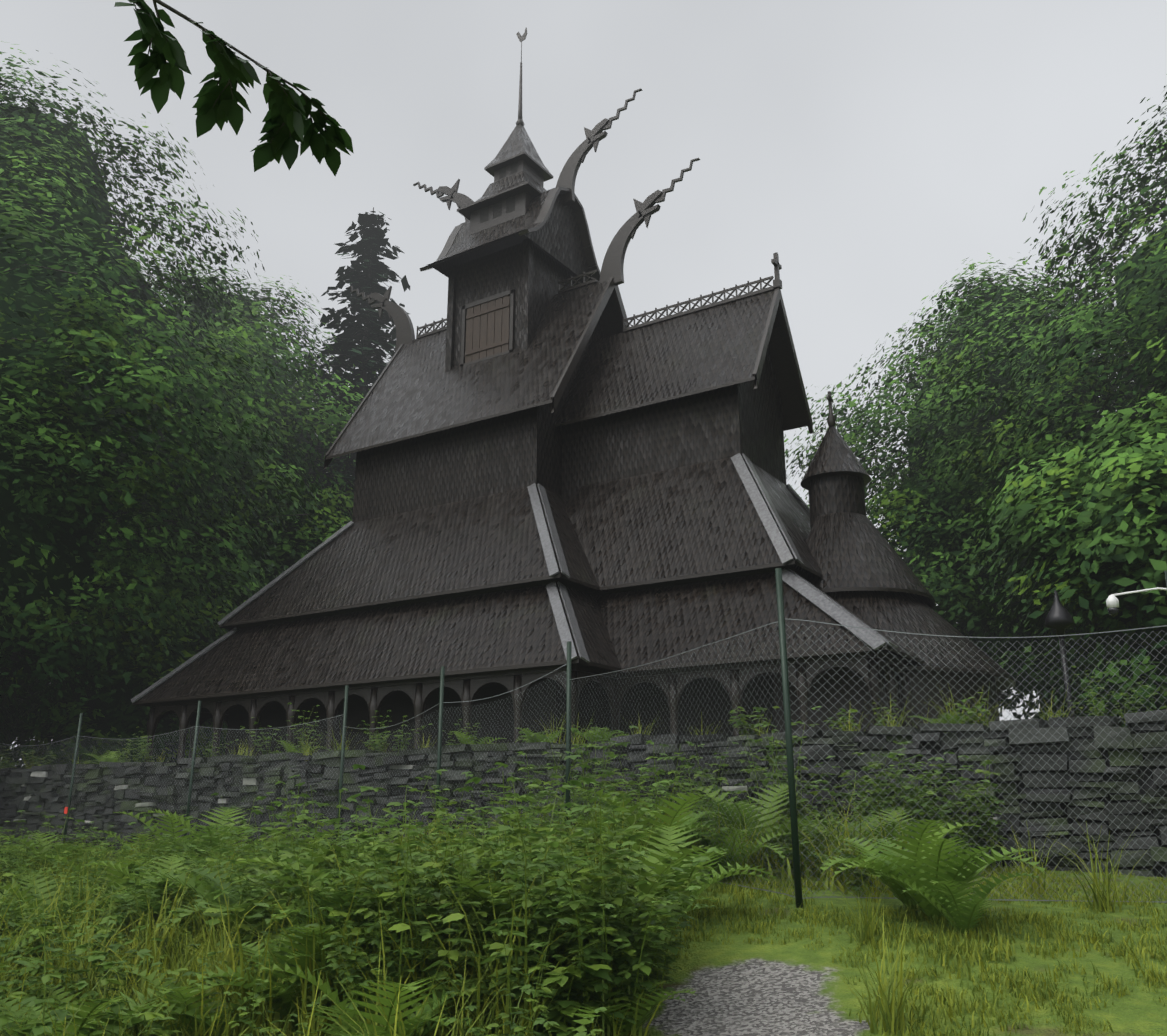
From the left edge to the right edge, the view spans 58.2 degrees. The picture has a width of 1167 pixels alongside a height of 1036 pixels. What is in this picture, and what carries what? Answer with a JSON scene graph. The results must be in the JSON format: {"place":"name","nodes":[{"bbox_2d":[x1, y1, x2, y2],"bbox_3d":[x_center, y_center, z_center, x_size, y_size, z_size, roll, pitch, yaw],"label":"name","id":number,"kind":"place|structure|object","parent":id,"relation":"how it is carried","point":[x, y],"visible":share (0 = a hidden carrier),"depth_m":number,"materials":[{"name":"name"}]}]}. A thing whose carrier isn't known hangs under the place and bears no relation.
{"place":"outdoors","nodes":[
{"label":"outdoors","id":0,"kind":"place"},
{"bbox_2d":[114,0,353,175],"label":"branch","id":1,"kind":"object","parent":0,"point":[292,110],"depth_m":2.96,"materials":[{"name":"green plant"}]},
{"bbox_2d":[225,565,807,756],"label":"church aisle walls","id":2,"kind":"structure","parent":0,"point":[399,705],"depth_m":20.94,"materials":[{"name":"brown wood"}]},
{"bbox_2d":[352,318,785,521],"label":"church shingle walls","id":3,"kind":"structure","parent":0,"point":[524,448],"depth_m":24.48,"materials":[{"name":"brown wood"}]},
{"bbox_2d":[132,280,1004,706],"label":"church roofs","id":4,"kind":"structure","parent":3,"relation":"on","point":[694,520],"depth_m":22.84,"materials":[{"name":"brown wood"}]},
{"bbox_2d":[425,124,592,371],"bbox_3d":[-1.833,-7.278,29.104,3.300,8.450,3.900,-10,-19,32],"label":"ridge turret","id":5,"kind":"object","parent":4,"relation":"on","point":[499,272],"visible":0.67,"depth_m":28.04,"materials":[{"name":"brown wood"}]},
{"bbox_2d":[413,27,642,280],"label":"roof ornaments","id":6,"kind":"object","parent":5,"relation":"on","point":[565,184],"visible":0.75,"depth_m":28.77,"materials":[{"name":"grey wood"}]},
{"bbox_2d":[324,158,812,468],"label":"church trim dragons","id":7,"kind":"object","parent":4,"relation":"attached to","point":[613,265],"visible":0.79,"depth_m":26.55,"materials":[{"name":"brown wood"}]},
{"bbox_2d":[131,453,1008,702],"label":"roof edge boards","id":8,"kind":"object","parent":4,"relation":"attached to","point":[820,601],"visible":0.5,"depth_m":20.36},
{"bbox_2d":[0,618,1166,902],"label":"chain link fence","id":9,"kind":"object","parent":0,"point":[722,752],"visible":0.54,"depth_m":8.43,"materials":[{"name":"grey metal"}]},
{"bbox_2d":[0,0,1166,765],"label":"sky","id":10,"kind":"structure","parent":0,"point":[878,148],"materials":[{"name":"grey"}]},
{"bbox_2d":[6,864,1166,1035],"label":"ground","id":11,"kind":"structure","parent":0,"point":[741,988],"depth_m":6.14,"materials":[{"name":"green plant"}]},
{"bbox_2d":[0,682,23,759],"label":"tree","id":12,"kind":"object","parent":11,"relation":"on","point":[2,712],"visible":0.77,"depth_m":29.27,"materials":[{"name":"green plant"}]},
{"bbox_2d":[0,508,266,768],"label":"tree","id":13,"kind":"object","parent":11,"relation":"on","point":[122,715],"visible":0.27,"depth_m":29.90,"materials":[{"name":"green plant"}]},
{"bbox_2d":[0,41,353,763],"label":"beech tree","id":14,"kind":"object","parent":11,"relation":"on","point":[88,379],"visible":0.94,"depth_m":27.53,"materials":[{"name":"green plant"}]},
{"bbox_2d":[50,501,350,756],"bbox_3d":[-11.190,5.051,37.062,13.715,11.720,13.218,7,-18,-23],"label":"tree","id":15,"kind":"object","parent":11,"relation":"on","point":[287,550],"depth_m":35.46,"materials":[{"name":"green plant"}]},
{"bbox_2d":[47,259,379,685],"bbox_3d":[-14.794,0.244,42.596,22.940,22.515,21.978,15,-22,-41],"label":"beech tree","id":16,"kind":"object","parent":11,"relation":"on","point":[292,394],"visible":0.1,"depth_m":38.29,"materials":[{"name":"green plant"}]},
{"bbox_2d":[286,207,409,534],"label":"fir tree","id":17,"kind":"object","parent":11,"relation":"on","point":[367,248],"visible":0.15,"depth_m":43.18,"materials":[{"name":"green plant"}]},
{"bbox_2d":[0,712,1046,1035],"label":"ferns","id":18,"kind":"object","parent":11,"relation":"on","point":[934,890],"visible":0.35,"depth_m":7.12,"materials":[{"name":"green plant"}]},
{"bbox_2d":[145,650,912,761],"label":"gallery wall","id":19,"kind":"structure","parent":11,"relation":"on","point":[464,686],"depth_m":19.33,"materials":[{"name":"brown wood"}]},
{"bbox_2d":[0,661,1157,1035],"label":"shrubs","id":20,"kind":"object","parent":11,"relation":"on","point":[626,963],"visible":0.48,"depth_m":6.40,"materials":[{"name":"green plant"}]},
{"bbox_2d":[0,709,1166,877],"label":"dry stone wall","id":21,"kind":"structure","parent":11,"relation":"on","point":[846,744],"depth_m":13.46,"materials":[{"name":"stone"}]},
{"bbox_2d":[0,683,1166,1035],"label":"grass","id":22,"kind":"structure","parent":11,"relation":"on","point":[206,939],"depth_m":6.60,"materials":[{"name":"green plant"}]},
{"bbox_2d":[62,568,1166,907],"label":"fence posts","id":23,"kind":"object","parent":11,"relation":"on","point":[788,738],"visible":0.65,"depth_m":11.62,"materials":[{"name":"metal"}]},
{"bbox_2d":[737,426,1015,732],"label":"apse roofs","id":24,"kind":"structure","parent":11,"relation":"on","point":[870,577],"depth_m":19.89,"materials":[{"name":"brown wood"}]},
{"bbox_2d":[826,391,835,425],"bbox_3d":[5.377,-2.339,22.805,0.185,0.875,0.282,-22,-27,52],"label":"finial","id":25,"kind":"object","parent":24,"relation":"on","point":[831,420],"visible":0.83,"depth_m":22.75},
{"bbox_2d":[784,253,1164,720],"bbox_3d":[15.457,-0.100,35.856,18.981,19.444,19.811,9,-18,-29],"label":"beech tree","id":26,"kind":"object","parent":11,"relation":"on","point":[940,567],"visible":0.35,"depth_m":33.72,"materials":[{"name":"green plant"}]},
{"bbox_2d":[893,74,1166,658],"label":"beech tree","id":27,"kind":"object","parent":11,"relation":"on","point":[1140,274],"visible":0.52,"depth_m":28.25,"materials":[{"name":"green plant"}]},
{"bbox_2d":[1045,590,1075,716],"bbox_3d":[6.566,2.255,14.225,0.400,2.600,0.400,-10,-19,32],"label":"lamp post","id":28,"kind":"object","parent":11,"relation":"on","point":[1059,619],"visible":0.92,"depth_m":14.33,"materials":[{"name":"black metal"}]},
{"bbox_2d":[961,392,1166,726],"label":"tree","id":29,"kind":"object","parent":11,"relation":"on","point":[1099,535],"visible":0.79,"depth_m":21.75,"materials":[{"name":"green plant"}]},
{"bbox_2d":[1106,587,1166,615],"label":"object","id":30,"kind":"object","parent":11,"relation":"on","point":[1112,602],"visible":1,"depth_m":14.46,"materials":[{"name":"white metal"}]},
{"bbox_2d":[1143,128,1166,308],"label":"beech tree","id":31,"kind":"object","parent":11,"relation":"on","point":[1150,147],"visible":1,"depth_m":25.74,"materials":[{"name":"green plant"}]}
]}

